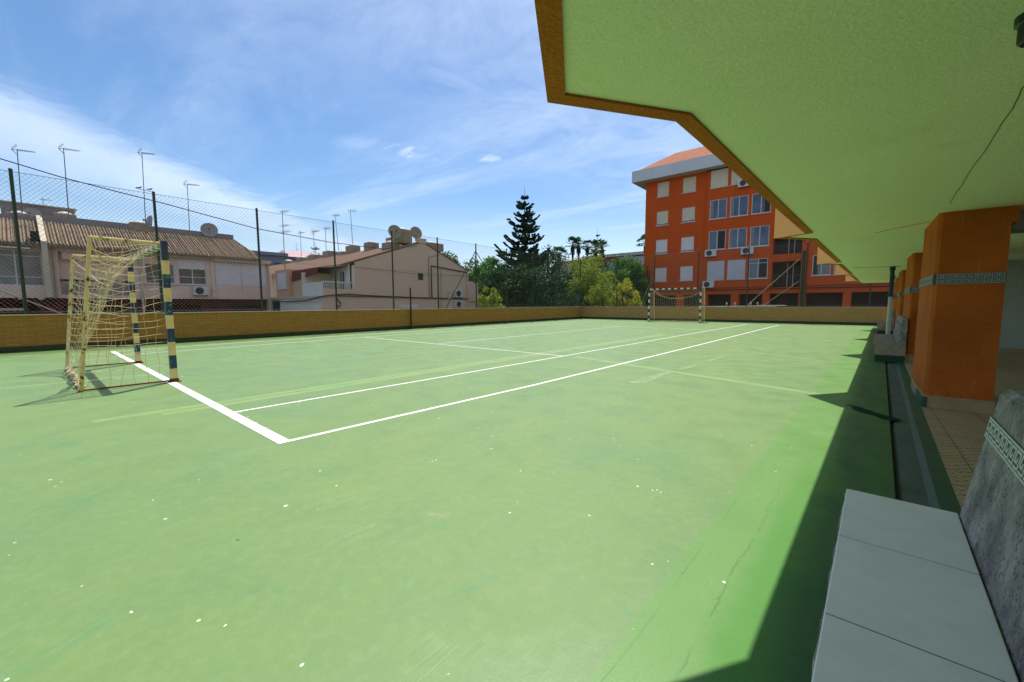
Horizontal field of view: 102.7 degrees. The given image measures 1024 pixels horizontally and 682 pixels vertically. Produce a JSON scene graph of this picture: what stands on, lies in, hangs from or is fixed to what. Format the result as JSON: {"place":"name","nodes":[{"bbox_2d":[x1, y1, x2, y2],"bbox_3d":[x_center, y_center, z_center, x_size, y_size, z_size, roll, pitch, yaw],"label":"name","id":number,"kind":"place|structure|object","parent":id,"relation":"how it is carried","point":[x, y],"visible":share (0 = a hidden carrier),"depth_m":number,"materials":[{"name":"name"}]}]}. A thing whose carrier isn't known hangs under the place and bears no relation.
{"place":"outdoors","nodes":[
{"label":"outdoors","id":0,"kind":"place"},
{"bbox_2d":[124,221,211,312],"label":"terraced house","id":1,"kind":"structure","parent":0,"point":[189,258],"depth_m":26.80,"materials":[{"name":"beige paint"}]},
{"bbox_2d":[135,148,155,222],"bbox_3d":[-24.341,-10.014,27.372,1.157,5.435,0.422,-3,6,-28],"label":"tv antenna","id":2,"kind":"object","parent":1,"relation":"attached to","point":[143,178],"visible":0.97,"depth_m":27.21,"materials":[{"name":"grey metal"}]},
{"bbox_2d":[143,215,152,225],"bbox_3d":[-24.350,-8.000,27.496,0.554,0.868,0.553,-2,6,-23],"label":"satellite dish","id":3,"kind":"object","parent":1,"relation":"attached to","point":[149,220],"visible":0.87,"depth_m":27.55,"materials":[{"name":"grey metal"}]},
{"bbox_2d":[144,263,176,284],"bbox_3d":[-22.097,-4.200,25.731,0.140,1.310,1.610,4,7,40],"label":"window","id":4,"kind":"structure","parent":1,"relation":"in","point":[154,266],"depth_m":25.55,"materials":[{"name":"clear glass"}]},
{"bbox_2d":[183,180,199,229],"bbox_3d":[-22.747,-9.426,29.248,0.931,3.908,0.422,-3,6,-28],"label":"tv antenna","id":5,"kind":"object","parent":1,"relation":"attached to","point":[189,184],"visible":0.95,"depth_m":29.04,"materials":[{"name":"grey metal"}]},
{"bbox_2d":[177,259,208,285],"bbox_3d":[-21.034,-4.490,26.966,0.140,1.660,1.660,4,7,40],"label":"window","id":6,"kind":"structure","parent":1,"relation":"in","point":[198,266],"depth_m":26.97,"materials":[{"name":"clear glass"}]},
{"bbox_2d":[192,286,209,295],"bbox_3d":[-20.677,-3.306,27.233,0.372,0.630,0.860,4,7,40],"label":"air conditioner","id":7,"kind":"object","parent":1,"relation":"attached to","point":[199,291],"visible":0.91,"depth_m":27.06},
{"bbox_2d":[195,231,271,311],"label":"terraced house","id":8,"kind":"structure","parent":0,"point":[249,278],"depth_m":29.18,"materials":[{"name":"beige paint"}]},
{"bbox_2d":[200,223,217,238],"bbox_3d":[-21.909,-7.962,29.655,0.731,1.185,0.797,1,5,13],"label":"satellite dish","id":9,"kind":"object","parent":8,"relation":"on","point":[214,228],"visible":0.89,"depth_m":29.68,"materials":[{"name":"grey metal"}]},
{"bbox_2d":[214,261,240,285],"bbox_3d":[-19.759,-4.672,28.483,0.072,1.620,1.520,4,7,40],"label":"window","id":10,"kind":"structure","parent":8,"relation":"in","point":[234,277],"depth_m":28.45,"materials":[{"name":"white glass"}]},
{"bbox_2d":[241,263,265,286],"bbox_3d":[-18.715,-4.786,29.710,0.072,1.620,1.550,4,7,40],"label":"window","id":11,"kind":"structure","parent":8,"relation":"in","point":[252,276],"depth_m":29.60,"materials":[{"name":"white glass"}]},
{"bbox_2d":[251,250,321,265],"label":"distant grey block","id":12,"kind":"structure","parent":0,"point":[277,256],"depth_m":60.25,"materials":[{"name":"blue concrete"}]},
{"bbox_2d":[0,0,702,272],"label":"sky","id":13,"kind":"structure","parent":0,"point":[435,117],"materials":[{"name":"blue"}]},
{"bbox_2d":[269,228,490,310],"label":"corner house","id":14,"kind":"structure","parent":0,"point":[284,303],"depth_m":30.07,"materials":[{"name":"beige paint"}]},
{"bbox_2d":[0,158,415,248],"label":"overhead cable","id":15,"kind":"object","parent":14,"relation":"attached to","point":[181,208],"visible":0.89,"depth_m":18.39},
{"bbox_2d":[272,301,279,310],"bbox_3d":[-17.625,-1.666,30.690,1.500,2.620,0.027,4,7,40],"label":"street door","id":16,"kind":"structure","parent":14,"relation":"in","point":[275,303],"depth_m":30.52,"materials":[{"name":"black metal"}]},
{"bbox_2d":[277,272,286,289],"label":"window","id":17,"kind":"structure","parent":14,"relation":"in","point":[281,281],"depth_m":29.53,"materials":[{"name":"white glass"}]},
{"bbox_2d":[277,210,291,268],"bbox_3d":[-18.268,-8.092,33.242,1.376,5.018,0.660,3,6,29],"label":"tv antenna","id":18,"kind":"object","parent":14,"relation":"on","point":[283,232],"visible":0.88,"depth_m":33.34,"materials":[{"name":"grey metal"}]},
{"bbox_2d":[339,271,345,288],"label":"window","id":19,"kind":"structure","parent":14,"relation":"in","point":[340,272],"depth_m":27.64,"materials":[{"name":"grey glass"}]},
{"bbox_2d":[388,225,401,240],"bbox_3d":[-8.587,-7.954,30.074,0.706,1.140,0.745,1,5,14],"label":"satellite dish","id":20,"kind":"object","parent":14,"relation":"attached to","point":[395,229],"visible":0.91,"depth_m":30.13,"materials":[{"name":"beige paint"}]},
{"bbox_2d":[410,227,421,239],"bbox_3d":[-7.564,-8.462,32.327,0.708,1.140,0.745,1,5,8],"label":"satellite dish","id":21,"kind":"object","parent":14,"relation":"attached to","point":[416,231],"visible":0.88,"depth_m":32.38,"materials":[{"name":"beige paint"}]},
{"bbox_2d":[454,290,462,297],"bbox_3d":[-4.495,-3.936,34.244,0.372,0.670,0.800,4,7,40],"label":"air conditioner","id":22,"kind":"object","parent":14,"relation":"attached to","point":[459,293],"visible":0.76,"depth_m":34.04,"materials":[{"name":"white metal"}]},
{"bbox_2d":[454,301,462,307],"bbox_3d":[-4.491,-3.059,34.323,0.372,0.650,0.800,4,7,40],"label":"air conditioner","id":23,"kind":"object","parent":14,"relation":"attached to","point":[459,304],"visible":0.87,"depth_m":34.10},
{"bbox_2d":[0,319,894,681],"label":"court floor","id":24,"kind":"structure","parent":0,"point":[610,523],"depth_m":2.35,"materials":[{"name":"paint"}]},
{"bbox_2d":[64,235,180,391],"bbox_3d":[-6.585,-0.477,6.728,3.260,2.080,1.087,4,7,40],"label":"handball goal","id":25,"kind":"object","parent":24,"relation":"on","point":[79,378],"visible":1,"depth_m":6.08,"materials":[{"name":"blue paint"}]},
{"bbox_2d":[0,307,580,352],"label":"boundary wall","id":26,"kind":"structure","parent":24,"relation":"on","point":[30,332],"depth_m":13.86,"materials":[{"name":"brick"}]},
{"bbox_2d":[0,168,580,313],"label":"chain link fence","id":27,"kind":"object","parent":26,"relation":"on","point":[25,301],"visible":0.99,"depth_m":13.91,"materials":[{"name":"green metal"}]},
{"bbox_2d":[410,288,412,328],"bbox_3d":[-4.727,-1.523,19.137,0.140,1.920,0.140,4,7,40],"label":"net pole","id":28,"kind":"object","parent":24,"relation":"on","point":[410,311],"visible":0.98,"depth_m":19.14,"materials":[{"name":"metal"}]},
{"bbox_2d":[0,319,837,422],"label":"faded court line","id":29,"kind":"object","parent":24,"relation":"on","point":[366,381],"visible":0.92,"depth_m":6.19,"materials":[{"name":"yellow paint"}]},
{"bbox_2d":[112,320,777,443],"bbox_3d":[1.932,-0.306,16.042,11.413,0.002,24.392,4,7,40],"label":"court line","id":30,"kind":"object","parent":24,"relation":"on","point":[264,431],"visible":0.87,"depth_m":5.07,"materials":[{"name":"white paint"}]},
{"bbox_2d":[647,287,704,322],"bbox_3d":[10.197,-2.224,25.427,3.260,2.080,1.087,4,7,40],"label":"handball goal","id":31,"kind":"object","parent":24,"relation":"on","point":[700,304],"visible":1,"depth_m":25.43,"materials":[{"name":"white paint"}]},
{"bbox_2d":[627,355,727,382],"bbox_3d":[3.322,0.461,7.502,0.206,0.001,4.665,5,7,44],"label":"faded court patch","id":32,"kind":"object","parent":24,"relation":"on","point":[648,379],"visible":1,"depth_m":6.54,"materials":[{"name":"paint"}]},
{"bbox_2d":[846,404,900,420],"bbox_3d":[3.750,0.743,4.304,0.166,0.004,0.658,0,5,2],"label":"dark paint stain","id":33,"kind":"object","parent":24,"relation":"on","point":[879,415],"visible":1,"depth_m":4.23,"materials":[{"name":"paint"}]},
{"bbox_2d":[877,310,894,333],"bbox_3d":[14.650,-0.777,16.085,0.467,0.845,3.014,4,7,42],"label":"bench","id":34,"kind":"object","parent":24,"relation":"on","point":[881,327],"visible":0.6,"depth_m":15.01,"materials":[{"name":"grey stone"}]},
{"bbox_2d":[873,315,907,361],"bbox_3d":[8.374,-0.125,9.112,0.467,0.845,3.214,4,7,42],"label":"bench","id":35,"kind":"object","parent":24,"relation":"on","point":[889,348],"visible":1,"depth_m":7.96,"materials":[{"name":"grey stone"}]},
{"bbox_2d":[811,389,1023,681],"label":"bench","id":36,"kind":"object","parent":24,"relation":"on","point":[918,593],"visible":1,"depth_m":1.11,"materials":[{"name":"grey stone"}]},
{"bbox_2d":[885,334,960,515],"bbox_3d":[5.307,0.636,5.606,0.265,0.051,40.623,4,7,42],"label":"gutter","id":37,"kind":"object","parent":24,"relation":"on","point":[921,476],"visible":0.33,"depth_m":3.13,"materials":[{"name":"green paint"}]},
{"bbox_2d":[632,146,894,306],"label":"brick apartment block","id":38,"kind":"structure","parent":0,"point":[697,199],"depth_m":36.31,"materials":[{"name":"orange brick"}]},
{"bbox_2d":[655,267,666,281],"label":"window","id":39,"kind":"structure","parent":38,"relation":"in","point":[662,270],"depth_m":40.14,"materials":[{"name":"white glass"}]},
{"bbox_2d":[655,239,667,254],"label":"window","id":40,"kind":"structure","parent":38,"relation":"in","point":[661,245],"depth_m":39.92,"materials":[{"name":"white glass"}]},
{"bbox_2d":[655,210,667,226],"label":"window","id":41,"kind":"structure","parent":38,"relation":"in","point":[662,216],"depth_m":39.66,"materials":[{"name":"beige glass"}]},
{"bbox_2d":[657,181,668,197],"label":"window","id":42,"kind":"structure","parent":38,"relation":"in","point":[663,188],"depth_m":39.43,"materials":[{"name":"beige glass"}]},
{"bbox_2d":[655,295,675,306],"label":"garage door","id":43,"kind":"structure","parent":38,"relation":"in","point":[671,303],"depth_m":40.50,"materials":[{"name":"brown metal"}]},
{"bbox_2d":[678,266,692,281],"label":"window","id":44,"kind":"structure","parent":38,"relation":"in","point":[689,277],"depth_m":38.59,"materials":[{"name":"white glass"}]},
{"bbox_2d":[679,236,694,252],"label":"window","id":45,"kind":"structure","parent":38,"relation":"in","point":[687,243],"depth_m":38.36,"materials":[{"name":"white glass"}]},
{"bbox_2d":[680,206,695,223],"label":"window","id":46,"kind":"structure","parent":38,"relation":"in","point":[688,214],"depth_m":38.10,"materials":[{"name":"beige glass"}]},
{"bbox_2d":[681,176,696,193],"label":"window","id":47,"kind":"structure","parent":38,"relation":"in","point":[689,184],"depth_m":37.85,"materials":[{"name":"beige plastic"}]},
{"bbox_2d":[685,295,699,306],"bbox_3d":[17.249,-2.789,38.922,1.560,3.130,0.050,4,7,40],"label":"garage door","id":48,"kind":"structure","parent":38,"relation":"in","point":[688,299],"depth_m":38.95,"materials":[{"name":"brown metal"}]},
{"bbox_2d":[702,281,714,287],"bbox_3d":[17.784,-5.097,37.106,0.950,0.650,0.372,4,7,40],"label":"air conditioner","id":49,"kind":"object","parent":38,"relation":"attached to","point":[706,284],"visible":0.94,"depth_m":36.98,"materials":[{"name":"white metal"}]},
{"bbox_2d":[705,249,716,257],"bbox_3d":[17.850,-7.860,36.792,0.950,0.650,0.372,4,7,40],"label":"air conditioner","id":50,"kind":"object","parent":38,"relation":"attached to","point":[708,253],"visible":0.92,"depth_m":36.66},
{"bbox_2d":[706,261,724,280],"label":"window","id":51,"kind":"structure","parent":38,"relation":"in","point":[717,267],"depth_m":36.73,"materials":[{"name":"white plastic"}]},
{"bbox_2d":[708,230,725,249],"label":"window","id":52,"kind":"structure","parent":38,"relation":"in","point":[717,239],"depth_m":36.54,"materials":[{"name":"clear glass"}]},
{"bbox_2d":[709,198,726,219],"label":"window","id":53,"kind":"structure","parent":38,"relation":"in","point":[718,208],"depth_m":36.30,"materials":[{"name":"blue glass"}]},
{"bbox_2d":[709,168,728,189],"bbox_3d":[18.249,-14.350,36.039,1.560,1.730,0.120,4,7,40],"label":"window","id":54,"kind":"structure","parent":38,"relation":"in","point":[719,178],"depth_m":36.02,"materials":[{"name":"beige plastic"}]},
{"bbox_2d":[709,294,730,305],"bbox_3d":[19.023,-2.660,37.425,1.910,3.130,0.050,4,7,40],"label":"garage door","id":55,"kind":"structure","parent":38,"relation":"in","point":[724,298],"depth_m":37.29,"materials":[{"name":"black metal"}]},
{"bbox_2d":[730,171,741,185],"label":"window","id":56,"kind":"structure","parent":38,"relation":"in","point":[734,177],"depth_m":35.28,"materials":[{"name":"beige plastic"}]},
{"bbox_2d":[727,259,745,279],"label":"window","id":57,"kind":"structure","parent":38,"relation":"in","point":[739,274],"depth_m":35.65,"materials":[{"name":"white plastic"}]},
{"bbox_2d":[728,227,746,248],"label":"window","id":58,"kind":"structure","parent":38,"relation":"in","point":[738,236],"depth_m":35.50,"materials":[{"name":"blue glass"}]},
{"bbox_2d":[728,195,748,217],"bbox_3d":[19.525,-11.570,35.227,1.560,1.730,0.140,4,7,40],"label":"window","id":59,"kind":"structure","parent":38,"relation":"in","point":[739,204],"depth_m":35.26,"materials":[{"name":"blue glass"}]},
{"bbox_2d":[738,179,749,187],"bbox_3d":[19.700,-13.351,34.707,0.950,0.650,0.372,4,7,40],"label":"air conditioner","id":60,"kind":"object","parent":38,"relation":"attached to","point":[742,183],"visible":0.73,"depth_m":34.66,"materials":[{"name":"white metal"}]},
{"bbox_2d":[741,247,753,254],"bbox_3d":[20.063,-7.669,34.927,0.950,0.650,0.372,4,7,40],"label":"air conditioner","id":61,"kind":"object","parent":38,"relation":"attached to","point":[744,250],"visible":0.92,"depth_m":34.85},
{"bbox_2d":[740,294,761,305],"bbox_3d":[20.912,-2.523,35.832,1.760,3.130,0.050,4,7,40],"label":"garage door","id":62,"kind":"structure","parent":38,"relation":"in","point":[750,296],"depth_m":35.74,"materials":[{"name":"black metal"}]},
{"bbox_2d":[748,258,767,279],"bbox_3d":[20.803,-6.101,34.650,1.560,1.730,0.140,4,7,40],"label":"window","id":63,"kind":"structure","parent":38,"relation":"in","point":[752,274],"depth_m":34.67,"materials":[{"name":"glass"}]},
{"bbox_2d":[750,225,769,246],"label":"window","id":64,"kind":"structure","parent":38,"relation":"in","point":[759,235],"depth_m":34.42,"materials":[{"name":"blue glass"}]},
{"bbox_2d":[750,193,771,214],"bbox_3d":[20.784,-11.479,34.164,1.560,1.730,0.140,4,7,40],"label":"window","id":65,"kind":"structure","parent":38,"relation":"in","point":[760,205],"depth_m":34.28,"materials":[{"name":"clear glass"}]},
{"bbox_2d":[771,293,797,306],"bbox_3d":[22.743,-2.390,34.286,1.960,3.130,0.050,4,7,40],"label":"garage door","id":66,"kind":"structure","parent":38,"relation":"in","point":[780,300],"depth_m":34.12,"materials":[{"name":"black metal"}]},
{"bbox_2d":[786,263,793,286],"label":"loggia window","id":67,"kind":"structure","parent":38,"relation":"in","point":[787,263],"depth_m":34.04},
{"bbox_2d":[812,255,830,275],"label":"window","id":68,"kind":"structure","parent":38,"relation":"in","point":[817,266],"depth_m":32.02,"materials":[{"name":"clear glass"}]},
{"bbox_2d":[806,293,842,306],"bbox_3d":[24.765,-2.243,32.580,2.260,3.130,0.050,4,7,40],"label":"garage door","id":69,"kind":"structure","parent":38,"relation":"in","point":[834,302],"depth_m":32.45,"materials":[{"name":"black metal"}]},
{"bbox_2d":[851,292,888,306],"bbox_3d":[26.826,-2.094,30.842,2.060,3.130,0.050,4,7,40],"label":"garage door","id":70,"kind":"structure","parent":38,"relation":"in","point":[856,296],"depth_m":30.74,"materials":[{"name":"black metal"}]},
{"bbox_2d":[904,352,1023,508],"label":"walkway","id":71,"kind":"structure","parent":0,"point":[959,437],"depth_m":3.69,"materials":[{"name":"tile"}]},
{"bbox_2d":[534,0,1023,414],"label":"arcade building","id":72,"kind":"structure","parent":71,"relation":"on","point":[870,141],"depth_m":2.09,"materials":[{"name":"green paint"}]},
{"bbox_3d":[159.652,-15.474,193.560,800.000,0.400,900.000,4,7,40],"label":"street ground","id":73,"kind":"structure","parent":0,"visible":0},
{"bbox_2d":[0,200,76,314],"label":"terraced house","id":74,"kind":"structure","parent":73,"relation":"on","point":[47,300],"depth_m":21.85,"materials":[{"name":"beige paint"}]},
{"bbox_2d":[0,249,44,285],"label":"window","id":75,"kind":"structure","parent":74,"relation":"in","point":[27,254],"depth_m":21.56,"materials":[{"name":"grey glass"}]},
{"bbox_2d":[11,145,35,212],"bbox_3d":[-27.782,-8.731,23.506,0.447,4.730,0.930,4,7,40],"label":"tv antenna","id":76,"kind":"object","parent":74,"relation":"attached to","point":[12,149],"visible":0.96,"depth_m":23.24,"materials":[{"name":"grey metal"}]},
{"bbox_2d":[23,208,41,216],"bbox_3d":[-28.013,-7.307,23.902,0.607,0.959,0.620,1,5,9],"label":"satellite dish","id":77,"kind":"object","parent":74,"relation":"attached to","point":[27,210],"visible":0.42,"depth_m":23.97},
{"bbox_2d":[41,212,138,313],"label":"terraced house","id":78,"kind":"structure","parent":73,"relation":"on","point":[81,245],"depth_m":23.82,"materials":[{"name":"beige paint"}]},
{"bbox_2d":[58,143,77,213],"bbox_3d":[-26.615,-9.699,24.806,0.447,4.160,0.930,4,7,40],"label":"tv antenna","id":79,"kind":"object","parent":78,"relation":"attached to","point":[59,148],"visible":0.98,"depth_m":24.56,"materials":[{"name":"grey metal"}]},
{"bbox_2d":[441,250,481,283],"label":"tree","id":80,"kind":"object","parent":73,"relation":"on","point":[456,260],"visible":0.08,"depth_m":43.11,"materials":[{"name":"green plant"}]},
{"bbox_2d":[468,262,494,304],"bbox_3d":[-2.834,-4.476,40.027,3.858,6.476,3.574,-3,6,-29],"label":"tree","id":81,"kind":"object","parent":73,"relation":"on","point":[472,277],"visible":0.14,"depth_m":39.24,"materials":[{"name":"green plant"}]},
{"bbox_2d":[477,286,507,307],"bbox_3d":[-1.470,-2.134,30.033,2.334,3.751,2.587,-1,5,-12],"label":"shrub","id":82,"kind":"object","parent":73,"relation":"on","point":[488,298],"visible":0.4,"depth_m":29.61,"materials":[{"name":"green plant"}]},
{"bbox_2d":[479,256,509,297],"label":"tree","id":83,"kind":"object","parent":73,"relation":"on","point":[489,259],"visible":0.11,"depth_m":44.60,"materials":[{"name":"green plant"}]},
{"bbox_2d":[479,265,529,307],"bbox_3d":[-0.567,-3.937,36.810,4.542,5.993,4.432,-2,6,-21],"label":"tree","id":84,"kind":"object","parent":73,"relation":"on","point":[500,281],"visible":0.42,"depth_m":36.15,"materials":[{"name":"green plant"}]},
{"bbox_2d":[494,192,554,304],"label":"araucaria","id":85,"kind":"object","parent":73,"relation":"on","point":[526,230],"visible":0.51,"depth_m":43.53,"materials":[{"name":"green plant"}]},
{"bbox_2d":[504,262,554,307],"bbox_3d":[1.671,-3.819,35.927,4.611,6.335,4.297,4,7,40],"label":"tree","id":86,"kind":"object","parent":73,"relation":"on","point":[535,274],"visible":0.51,"depth_m":34.92,"materials":[{"name":"green plant"}]},
{"bbox_2d":[534,270,572,306],"bbox_3d":[3.663,-3.676,36.885,3.833,5.430,4.073,-1,5,-4],"label":"tree","id":87,"kind":"object","parent":73,"relation":"on","point":[561,281],"visible":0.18,"depth_m":35.78,"materials":[{"name":"green plant"}]},
{"bbox_2d":[539,243,571,300],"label":"tree","id":88,"kind":"object","parent":73,"relation":"on","point":[553,254],"visible":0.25,"depth_m":56.65,"materials":[{"name":"green plant"}]},
{"bbox_2d":[554,246,567,290],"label":"palm tree","id":89,"kind":"object","parent":73,"relation":"on","point":[561,249],"visible":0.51,"depth_m":58.81,"materials":[{"name":"green plant"}]},
{"bbox_2d":[554,288,589,306],"bbox_3d":[5.115,-2.630,34.882,2.930,4.072,3.046,4,7,40],"label":"shrub","id":90,"kind":"object","parent":73,"relation":"on","point":[571,300],"visible":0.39,"depth_m":34.25,"materials":[{"name":"green plant"}]},
{"bbox_2d":[565,236,580,272],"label":"palm tree","id":91,"kind":"object","parent":73,"relation":"on","point":[575,240],"visible":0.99,"depth_m":61.06,"materials":[{"name":"green plant"}]},
{"bbox_2d":[573,237,585,280],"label":"palm tree","id":92,"kind":"object","parent":73,"relation":"on","point":[578,251],"visible":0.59,"depth_m":63.12,"materials":[{"name":"green plant"}]},
{"bbox_2d":[562,258,599,305],"bbox_3d":[6.711,-4.692,39.996,4.265,6.823,4.197,0,5,-3],"label":"tree","id":93,"kind":"object","parent":73,"relation":"on","point":[583,277],"visible":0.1,"depth_m":38.98,"materials":[{"name":"green plant"}]},
{"bbox_2d":[581,240,592,259],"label":"palm tree","id":94,"kind":"object","parent":73,"relation":"on","point":[587,242],"visible":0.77,"depth_m":65.09,"materials":[{"name":"green plant"}]},
{"bbox_2d":[563,250,618,306],"bbox_3d":[6.851,-4.518,36.767,5.173,7.102,5.462,4,7,40],"label":"tree","id":95,"kind":"object","parent":73,"relation":"on","point":[604,276],"visible":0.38,"depth_m":35.74,"materials":[{"name":"green plant"}]},
{"bbox_2d":[581,235,605,302],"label":"araucaria","id":96,"kind":"object","parent":73,"relation":"on","point":[597,257],"visible":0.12,"depth_m":78.71,"materials":[{"name":"green plant"}]},
{"bbox_2d":[586,239,603,272],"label":"palm tree","id":97,"kind":"object","parent":73,"relation":"on","point":[594,242],"visible":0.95,"depth_m":61.18,"materials":[{"name":"green plant"}]},
{"bbox_2d":[557,251,643,296],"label":"distant apartment row","id":98,"kind":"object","parent":73,"relation":"on","point":[609,257],"visible":0.11,"depth_m":99.41,"materials":[{"name":"paint"}]},
{"bbox_2d":[594,240,608,272],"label":"palm tree","id":99,"kind":"object","parent":73,"relation":"on","point":[603,242],"visible":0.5,"depth_m":65.10,"materials":[{"name":"green plant"}]},
{"bbox_2d":[584,280,618,306],"bbox_3d":[7.429,-2.833,33.502,2.876,4.415,2.815,4,7,40],"label":"shrub","id":100,"kind":"object","parent":73,"relation":"on","point":[593,296],"visible":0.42,"depth_m":32.98,"materials":[{"name":"green plant"}]},
{"bbox_2d":[599,261,625,302],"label":"tree","id":101,"kind":"object","parent":73,"relation":"on","point":[605,265],"visible":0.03,"depth_m":45.18,"materials":[{"name":"green plant"}]},
{"bbox_2d":[595,253,652,306],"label":"tree","id":102,"kind":"object","parent":73,"relation":"on","point":[626,264],"visible":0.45,"depth_m":40.48,"materials":[{"name":"green plant"}]},
{"bbox_2d":[612,278,642,306],"bbox_3d":[9.093,-2.869,33.007,2.342,4.518,2.400,-3,6,-28],"label":"shrub","id":103,"kind":"object","parent":73,"relation":"on","point":[628,300],"visible":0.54,"depth_m":32.62,"materials":[{"name":"yellow plant"}]},
{"bbox_2d":[628,287,645,306],"bbox_3d":[10.262,-2.611,34.049,1.552,3.861,1.518,0,5,-2],"label":"shrub","id":104,"kind":"object","parent":73,"relation":"on","point":[634,288],"visible":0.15,"depth_m":33.84,"materials":[{"name":"green plant"}]},
{"bbox_2d":[636,234,644,251],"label":"palm tree","id":105,"kind":"object","parent":73,"relation":"on","point":[642,237],"visible":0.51,"depth_m":69.09,"materials":[{"name":"green plant"}]},
{"bbox_2d":[581,307,892,325],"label":"boundary wall","id":106,"kind":"structure","parent":73,"relation":"on","point":[872,316],"depth_m":24.07,"materials":[{"name":"concrete"}]},
{"bbox_2d":[576,241,893,306],"bbox_3d":[14.098,-3.380,24.721,23.401,4.498,0.878,4,7,41],"label":"chain link fence","id":107,"kind":"object","parent":106,"relation":"on","point":[803,275],"visible":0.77,"depth_m":24.29,"materials":[{"name":"green metal"}]},
{"bbox_2d":[701,302,786,306],"bbox_3d":[13.738,-2.195,24.639,4.700,0.262,0.119,4,7,41],"label":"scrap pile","id":108,"kind":"object","parent":106,"relation":"on","point":[750,305],"visible":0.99,"depth_m":24.23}
]}

